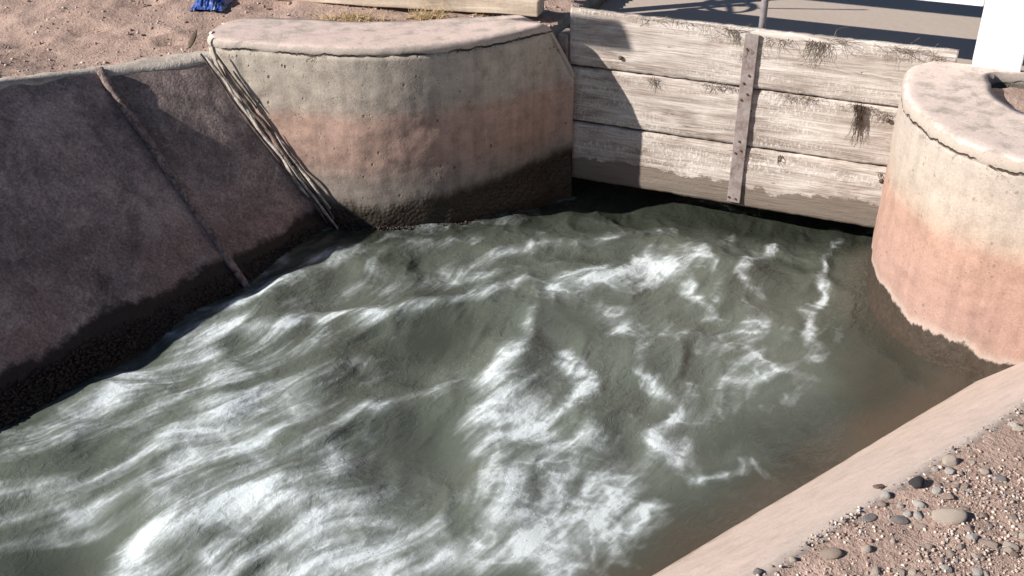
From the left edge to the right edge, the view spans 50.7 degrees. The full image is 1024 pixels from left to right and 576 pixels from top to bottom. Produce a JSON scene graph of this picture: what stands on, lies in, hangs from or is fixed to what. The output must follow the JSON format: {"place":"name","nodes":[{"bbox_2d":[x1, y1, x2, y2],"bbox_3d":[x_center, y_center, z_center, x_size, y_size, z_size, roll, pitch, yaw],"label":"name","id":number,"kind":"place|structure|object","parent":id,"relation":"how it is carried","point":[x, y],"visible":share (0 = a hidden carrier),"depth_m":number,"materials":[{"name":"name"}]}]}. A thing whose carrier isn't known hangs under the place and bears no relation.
{"place":"outdoors","nodes":[
{"label":"outdoors","id":0,"kind":"place"},
{"bbox_2d":[0,177,975,575],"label":"water","id":1,"kind":"structure","parent":0,"point":[750,363],"depth_m":3.90,"materials":[{"name":"liquid"}]},
{"bbox_2d":[107,249,821,569],"bbox_3d":[-0.056,0.351,3.981,2.993,0.114,1.908,-5,30,-9],"label":"spray","id":2,"kind":"object","parent":1,"relation":"on","point":[379,400],"visible":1,"depth_m":3.66,"materials":[{"name":"white liquid"}]},
{"bbox_2d":[0,0,1023,575],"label":"ground","id":3,"kind":"structure","parent":0,"point":[20,18],"depth_m":4.90,"materials":[{"name":"brown soil"}]},
{"bbox_2d":[0,66,241,428],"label":"canal lining slab","id":4,"kind":"structure","parent":3,"relation":"on","point":[102,230],"depth_m":4.36,"materials":[{"name":"concrete"}]},
{"bbox_2d":[95,67,249,286],"bbox_3d":[-1.457,-0.461,4.674,0.863,0.867,0.046,20,36,31],"label":"joint rib","id":5,"kind":"object","parent":4,"relation":"attached to","point":[138,127],"visible":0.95,"depth_m":4.66,"materials":[{"name":"grey concrete"}]},
{"bbox_2d":[0,216,493,426],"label":"wet algae","id":6,"kind":"object","parent":4,"relation":"on","point":[77,367],"visible":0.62,"depth_m":4.20,"materials":[{"name":"black plant"}]},
{"bbox_2d":[188,30,196,47],"bbox_3d":[-1.410,-1.098,4.767,0.052,0.076,0.019,-14,33,-22],"label":"bark scrap","id":7,"kind":"object","parent":3,"relation":"on","point":[192,38],"visible":1,"depth_m":4.76,"materials":[{"name":"beige wood"}]},
{"bbox_2d":[94,51,323,279],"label":"canal lining slab","id":8,"kind":"structure","parent":3,"relation":"on","point":[250,200],"depth_m":4.82,"materials":[{"name":"concrete"}]},
{"bbox_2d":[189,0,232,10],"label":"blue tarp","id":9,"kind":"object","parent":3,"relation":"on","point":[219,5],"visible":1,"depth_m":5.36,"materials":[{"name":"blue plastic"}]},
{"bbox_2d":[0,0,572,77],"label":"soil clods","id":10,"kind":"object","parent":3,"relation":"on","point":[169,43],"visible":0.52,"depth_m":5.22,"materials":[{"name":"brown soil"}]},
{"bbox_2d":[305,13,336,19],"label":"dry grass tuft","id":11,"kind":"object","parent":3,"relation":"on","point":[318,18],"visible":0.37,"depth_m":5.20,"materials":[{"name":"plant"}]},
{"bbox_2d":[306,4,392,21],"bbox_3d":[-0.775,-1.313,5.186,0.424,0.088,0.262,-6,31,-10],"label":"dry grass tuft","id":12,"kind":"object","parent":3,"relation":"on","point":[360,18],"visible":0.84,"depth_m":5.18,"materials":[{"name":"plant"}]},
{"bbox_2d":[287,0,543,16],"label":"timber beam","id":13,"kind":"structure","parent":3,"relation":"on","point":[534,8],"depth_m":5.24,"materials":[{"name":"beige wood"}]},
{"bbox_2d":[394,0,457,20],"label":"dry grass tuft","id":14,"kind":"object","parent":3,"relation":"on","point":[421,16],"visible":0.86,"depth_m":5.21,"materials":[{"name":"plant"}]},
{"bbox_2d":[470,13,503,16],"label":"dry grass tuft","id":15,"kind":"object","parent":3,"relation":"on","point":[484,15],"visible":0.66,"depth_m":5.25,"materials":[{"name":"plant"}]},
{"bbox_2d":[820,547,842,559],"bbox_3d":[0.730,0.609,2.473,0.054,0.022,0.032,-10,39,-1],"label":"stone","id":16,"kind":"object","parent":3,"relation":"on","point":[831,553],"visible":1,"depth_m":2.46,"materials":[{"name":"beige stone"}]},
{"bbox_2d":[652,362,1023,575],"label":"canal lining","id":17,"kind":"object","parent":3,"relation":"on","point":[776,533],"visible":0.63,"depth_m":3.03,"materials":[{"name":"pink concrete"}]},
{"bbox_2d":[753,568,762,574],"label":"stone","id":18,"kind":"object","parent":17,"relation":"on","point":[757,571],"visible":1,"depth_m":2.43,"materials":[{"name":"grey stone"}]},
{"bbox_2d":[789,556,796,562],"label":"pebble","id":19,"kind":"object","parent":17,"relation":"on","point":[792,559],"visible":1,"depth_m":2.46,"materials":[{"name":"stone"}]},
{"bbox_2d":[873,484,884,488],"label":"stone","id":20,"kind":"object","parent":17,"relation":"on","point":[878,486],"visible":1,"depth_m":2.68,"materials":[{"name":"brown stone"}]},
{"bbox_2d":[880,490,890,499],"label":"stone","id":21,"kind":"object","parent":17,"relation":"on","point":[885,495],"visible":1,"depth_m":2.65,"materials":[{"name":"grey stone"}]},
{"bbox_2d":[862,544,871,552],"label":"stone","id":22,"kind":"object","parent":3,"relation":"on","point":[866,548],"visible":1,"depth_m":2.48,"materials":[{"name":"beige stone"}]},
{"bbox_2d":[860,513,876,521],"bbox_3d":[0.853,0.551,2.581,0.044,0.012,0.026,-15,26,-25],"label":"stone","id":23,"kind":"object","parent":3,"relation":"on","point":[870,517],"visible":1,"depth_m":2.58,"materials":[{"name":"grey stone"}]},
{"bbox_2d":[871,566,880,575],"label":"pebble","id":24,"kind":"object","parent":3,"relation":"on","point":[876,571],"visible":1,"depth_m":2.42,"materials":[{"name":"stone"}]},
{"bbox_2d":[878,500,885,506],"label":"stone","id":25,"kind":"object","parent":3,"relation":"on","point":[881,503],"visible":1,"depth_m":2.62,"materials":[{"name":"brown stone"}]},
{"bbox_2d":[890,515,908,524],"bbox_3d":[0.925,0.554,2.577,0.044,0.018,0.030,4,31,11],"label":"stone","id":26,"kind":"object","parent":3,"relation":"on","point":[900,519],"visible":1,"depth_m":2.57,"materials":[{"name":"grey stone"}]},
{"bbox_2d":[896,503,903,507],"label":"pebble","id":27,"kind":"object","parent":3,"relation":"on","point":[900,505],"visible":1,"depth_m":2.62,"materials":[{"name":"white stone"}]},
{"bbox_2d":[897,568,904,575],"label":"pebble","id":28,"kind":"object","parent":3,"relation":"on","point":[901,571],"visible":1,"depth_m":2.42,"materials":[{"name":"beige stone"}]},
{"bbox_2d":[903,510,911,517],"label":"stone","id":29,"kind":"object","parent":3,"relation":"on","point":[908,513],"visible":1,"depth_m":2.59,"materials":[{"name":"grey stone"}]},
{"bbox_2d":[908,569,916,575],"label":"pebble","id":30,"kind":"object","parent":3,"relation":"on","point":[912,572],"visible":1,"depth_m":2.42,"materials":[{"name":"stone"}]},
{"bbox_2d":[908,476,924,488],"bbox_3d":[1.007,0.486,2.685,0.040,0.040,0.037,-22,38,-20],"label":"stone","id":31,"kind":"object","parent":3,"relation":"on","point":[917,482],"visible":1,"depth_m":2.67,"materials":[{"name":"stone"}]},
{"bbox_2d":[913,509,922,519],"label":"pebble","id":32,"kind":"object","parent":3,"relation":"on","point":[917,514],"visible":1,"depth_m":2.58,"materials":[{"name":"white stone"}]},
{"bbox_2d":[913,499,925,507],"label":"stone","id":33,"kind":"object","parent":3,"relation":"on","point":[918,503],"visible":1,"depth_m":2.61,"materials":[{"name":"grey stone"}]},
{"bbox_2d":[914,522,926,527],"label":"stone","id":34,"kind":"object","parent":3,"relation":"on","point":[921,525],"visible":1,"depth_m":2.56,"materials":[{"name":"brown stone"}]},
{"bbox_2d":[916,571,924,575],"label":"pebble","id":35,"kind":"object","parent":3,"relation":"on","point":[919,573],"visible":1,"depth_m":2.41,"materials":[{"name":"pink stone"}]},
{"bbox_2d":[925,543,933,549],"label":"pebble","id":36,"kind":"object","parent":3,"relation":"on","point":[929,546],"visible":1,"depth_m":2.49,"materials":[{"name":"beige stone"}]},
{"bbox_2d":[932,486,942,494],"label":"pebble","id":37,"kind":"object","parent":3,"relation":"on","point":[936,490],"visible":1,"depth_m":2.65,"materials":[{"name":"white stone"}]},
{"bbox_2d":[937,557,944,562],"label":"pebble","id":38,"kind":"object","parent":3,"relation":"on","point":[940,559],"visible":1,"depth_m":2.45,"materials":[{"name":"beige stone"}]},
{"bbox_2d":[940,564,948,570],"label":"pebble","id":39,"kind":"object","parent":3,"relation":"on","point":[943,567],"visible":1,"depth_m":2.43,"materials":[{"name":"white stone"}]},
{"bbox_2d":[941,493,954,499],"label":"pebble","id":40,"kind":"object","parent":3,"relation":"on","point":[948,496],"visible":1,"depth_m":2.63,"materials":[{"name":"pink stone"}]},
{"bbox_2d":[944,467,954,474],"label":"pebble","id":41,"kind":"object","parent":3,"relation":"on","point":[949,470],"visible":1,"depth_m":2.72,"materials":[{"name":"white stone"}]},
{"bbox_2d":[931,508,967,524],"bbox_3d":[1.045,0.546,2.581,0.084,0.043,0.053,-2,26,8],"label":"stone","id":42,"kind":"object","parent":3,"relation":"on","point":[951,516],"visible":1,"depth_m":2.57,"materials":[{"name":"beige stone"}]},
{"bbox_2d":[942,455,958,465],"bbox_3d":[1.121,0.443,2.764,0.042,0.034,0.036,-15,39,-18],"label":"stone","id":43,"kind":"object","parent":3,"relation":"on","point":[950,460],"visible":0.98,"depth_m":2.75,"materials":[{"name":"beige stone"}]},
{"bbox_2d":[946,549,955,558],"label":"pebble","id":44,"kind":"object","parent":3,"relation":"on","point":[951,553],"visible":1,"depth_m":2.47,"materials":[{"name":"beige stone"}]},
{"bbox_2d":[951,482,960,487],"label":"pebble","id":45,"kind":"object","parent":3,"relation":"on","point":[953,485],"visible":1,"depth_m":2.67,"materials":[{"name":"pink stone"}]},
{"bbox_2d":[956,543,964,549],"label":"pebble","id":46,"kind":"object","parent":3,"relation":"on","point":[960,546],"visible":1,"depth_m":2.49,"materials":[{"name":"beige stone"}]},
{"bbox_2d":[960,483,968,488],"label":"pebble","id":47,"kind":"object","parent":3,"relation":"on","point":[964,486],"visible":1,"depth_m":2.67,"materials":[{"name":"beige stone"}]},
{"bbox_2d":[959,506,969,510],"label":"pebble","id":48,"kind":"object","parent":3,"relation":"on","point":[965,508],"visible":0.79,"depth_m":2.60,"materials":[{"name":"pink stone"}]},
{"bbox_2d":[963,524,973,533],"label":"pebble","id":49,"kind":"object","parent":3,"relation":"on","point":[968,528],"visible":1,"depth_m":2.54,"materials":[{"name":"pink stone"}]},
{"bbox_2d":[966,534,977,541],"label":"pebble","id":50,"kind":"object","parent":3,"relation":"on","point":[973,537],"visible":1,"depth_m":2.52,"materials":[{"name":"white stone"}]},
{"bbox_2d":[923,0,1023,71],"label":"hoist frame","id":51,"kind":"object","parent":3,"relation":"on","point":[1000,42],"visible":0.23,"depth_m":4.39,"materials":[{"name":"white paint"}]},
{"bbox_2d":[972,567,983,575],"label":"stone","id":52,"kind":"object","parent":3,"relation":"on","point":[976,571],"visible":1,"depth_m":2.42,"materials":[{"name":"beige stone"}]},
{"bbox_2d":[979,467,988,474],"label":"stone","id":53,"kind":"object","parent":3,"relation":"on","point":[983,470],"visible":1,"depth_m":2.72,"materials":[{"name":"beige stone"}]},
{"bbox_2d":[979,512,988,517],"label":"pebble","id":54,"kind":"object","parent":3,"relation":"on","point":[983,515],"visible":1,"depth_m":2.58,"materials":[{"name":"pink stone"}]},
{"bbox_2d":[978,539,997,548],"bbox_3d":[1.105,0.592,2.509,0.046,0.015,0.025,9,24,28],"label":"stone","id":55,"kind":"object","parent":3,"relation":"on","point":[990,544],"visible":1,"depth_m":2.50,"materials":[{"name":"brown stone"}]},
{"bbox_2d":[993,474,1006,481],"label":"stone","id":56,"kind":"object","parent":3,"relation":"on","point":[999,477],"visible":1,"depth_m":2.70,"materials":[{"name":"grey stone"}]},
{"bbox_2d":[1003,546,1012,553],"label":"pebble","id":57,"kind":"object","parent":3,"relation":"on","point":[1007,549],"visible":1,"depth_m":2.49,"materials":[{"name":"stone"}]},
{"bbox_2d":[1003,540,1018,550],"bbox_3d":[1.158,0.602,2.506,0.036,0.021,0.029,17,30,17],"label":"stone","id":58,"kind":"object","parent":3,"relation":"on","point":[1014,546],"visible":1,"depth_m":2.50,"materials":[{"name":"beige stone"}]},
{"bbox_2d":[1008,514,1017,521],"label":"pebble","id":59,"kind":"object","parent":3,"relation":"on","point":[1014,517],"visible":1,"depth_m":2.58,"materials":[{"name":"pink stone"}]},
{"bbox_2d":[1008,422,1020,427],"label":"pebble","id":60,"kind":"object","parent":3,"relation":"on","point":[1012,424],"visible":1,"depth_m":2.89,"materials":[{"name":"white stone"}]},
{"bbox_2d":[1010,551,1019,558],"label":"stone","id":61,"kind":"object","parent":3,"relation":"on","point":[1014,554],"visible":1,"depth_m":2.48,"materials":[{"name":"brown stone"}]},
{"bbox_2d":[1012,531,1018,535],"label":"pebble","id":62,"kind":"object","parent":3,"relation":"on","point":[1015,533],"visible":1,"depth_m":2.53,"materials":[{"name":"beige stone"}]},
{"bbox_2d":[1012,426,1023,431],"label":"pebble","id":63,"kind":"object","parent":3,"relation":"on","point":[1018,428],"visible":1,"depth_m":2.88,"materials":[{"name":"stone"}]},
{"bbox_2d":[1018,532,1023,539],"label":"pebble","id":64,"kind":"object","parent":3,"relation":"on","point":[1021,535],"visible":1,"depth_m":2.53,"materials":[{"name":"stone"}]},
{"bbox_2d":[557,0,1023,70],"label":"upstream water","id":65,"kind":"structure","parent":0,"point":[941,24],"depth_m":5.60,"materials":[{"name":"brown liquid"}]},
{"bbox_2d":[756,399,1023,575],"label":"gravel","id":66,"kind":"structure","parent":0,"point":[952,529],"depth_m":2.55,"materials":[{"name":"brown gravel"}]},
{"label":"canal bed","id":67,"kind":"structure","parent":0,"visible":0},
{"bbox_2d":[207,15,574,229],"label":"curved wing wall","id":68,"kind":"structure","parent":67,"relation":"on","point":[386,124],"depth_m":4.93,"materials":[{"name":"concrete"}]},
{"bbox_2d":[200,53,338,228],"bbox_3d":[-1.093,-0.614,4.973,0.605,0.935,0.028,6,31,10],"label":"joint filler","id":69,"kind":"object","parent":68,"relation":"attached to","point":[290,162],"visible":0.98,"depth_m":4.93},
{"bbox_2d":[558,0,958,227],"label":"timber gate","id":70,"kind":"structure","parent":68,"relation":"attached to","point":[686,140],"depth_m":5.00,"materials":[{"name":"grey wood"}]},
{"bbox_2d":[647,76,660,91],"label":"dry weed","id":71,"kind":"object","parent":70,"relation":"attached to","point":[652,81],"visible":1,"depth_m":5.07,"materials":[{"name":"plant"}]},
{"bbox_2d":[624,15,712,30],"bbox_3d":[0.702,-1.201,4.902,0.416,0.066,0.027,12,32,19],"label":"dry weed","id":72,"kind":"object","parent":70,"relation":"attached to","point":[665,22],"visible":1,"depth_m":4.91,"materials":[{"name":"plant"}]},
{"bbox_2d":[685,80,738,93],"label":"dry weed","id":73,"kind":"object","parent":70,"relation":"attached to","point":[716,84],"visible":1,"depth_m":4.96,"materials":[{"name":"brown plant"}]},
{"bbox_2d":[707,26,756,45],"bbox_3d":[0.972,-1.134,4.816,0.236,0.110,0.022,12,32,20],"label":"dry weed","id":74,"kind":"object","parent":70,"relation":"attached to","point":[735,31],"visible":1,"depth_m":4.81,"materials":[{"name":"plant"}]},
{"bbox_2d":[758,36,797,51],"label":"dry weed","id":75,"kind":"object","parent":70,"relation":"attached to","point":[779,42],"visible":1,"depth_m":4.75,"materials":[{"name":"plant"}]},
{"bbox_2d":[776,89,838,106],"bbox_3d":[1.312,-0.843,4.818,0.295,0.077,0.027,12,32,19],"label":"dry weed","id":76,"kind":"object","parent":70,"relation":"attached to","point":[802,97],"visible":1,"depth_m":4.83,"materials":[{"name":"plant"}]},
{"bbox_2d":[798,26,850,68],"bbox_3d":[1.342,-1.042,4.685,0.222,0.206,0.034,12,32,19],"label":"dry weed","id":77,"kind":"object","parent":70,"relation":"attached to","point":[817,43],"visible":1,"depth_m":4.70,"materials":[{"name":"brown plant"}]},
{"bbox_2d":[824,35,861,55],"bbox_3d":[1.428,-1.038,4.655,0.177,0.111,0.020,13,32,21],"label":"dry weed","id":78,"kind":"object","parent":70,"relation":"attached to","point":[844,40],"visible":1,"depth_m":4.65,"materials":[{"name":"brown plant"}]},
{"bbox_2d":[844,103,874,143],"bbox_3d":[1.532,-0.719,4.782,0.128,0.206,0.031,12,32,19],"label":"dry weed","id":79,"kind":"object","parent":70,"relation":"attached to","point":[859,110],"visible":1,"depth_m":4.77,"materials":[{"name":"brown plant"}]},
{"bbox_2d":[871,107,892,121],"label":"dry weed","id":80,"kind":"object","parent":70,"relation":"attached to","point":[882,112],"visible":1,"depth_m":4.73,"materials":[{"name":"plant"}]},
{"bbox_2d":[875,38,934,69],"bbox_3d":[1.651,-0.991,4.569,0.268,0.152,0.030,12,32,19],"label":"dry weed","id":81,"kind":"object","parent":70,"relation":"attached to","point":[909,50],"visible":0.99,"depth_m":4.57,"materials":[{"name":"brown plant"}]},
{"bbox_2d":[918,48,961,63],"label":"dry weed","id":82,"kind":"object","parent":70,"relation":"attached to","point":[936,56],"visible":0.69,"depth_m":4.53,"materials":[{"name":"plant"}]},
{"bbox_2d":[550,0,642,129],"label":"pool wall","id":83,"kind":"structure","parent":67,"relation":"on","point":[563,24],"depth_m":5.51,"materials":[{"name":"concrete"}]},
{"bbox_2d":[866,61,1023,380],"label":"curved wing wall","id":84,"kind":"structure","parent":67,"relation":"on","point":[945,277],"depth_m":3.99,"materials":[{"name":"concrete"}]}
]}

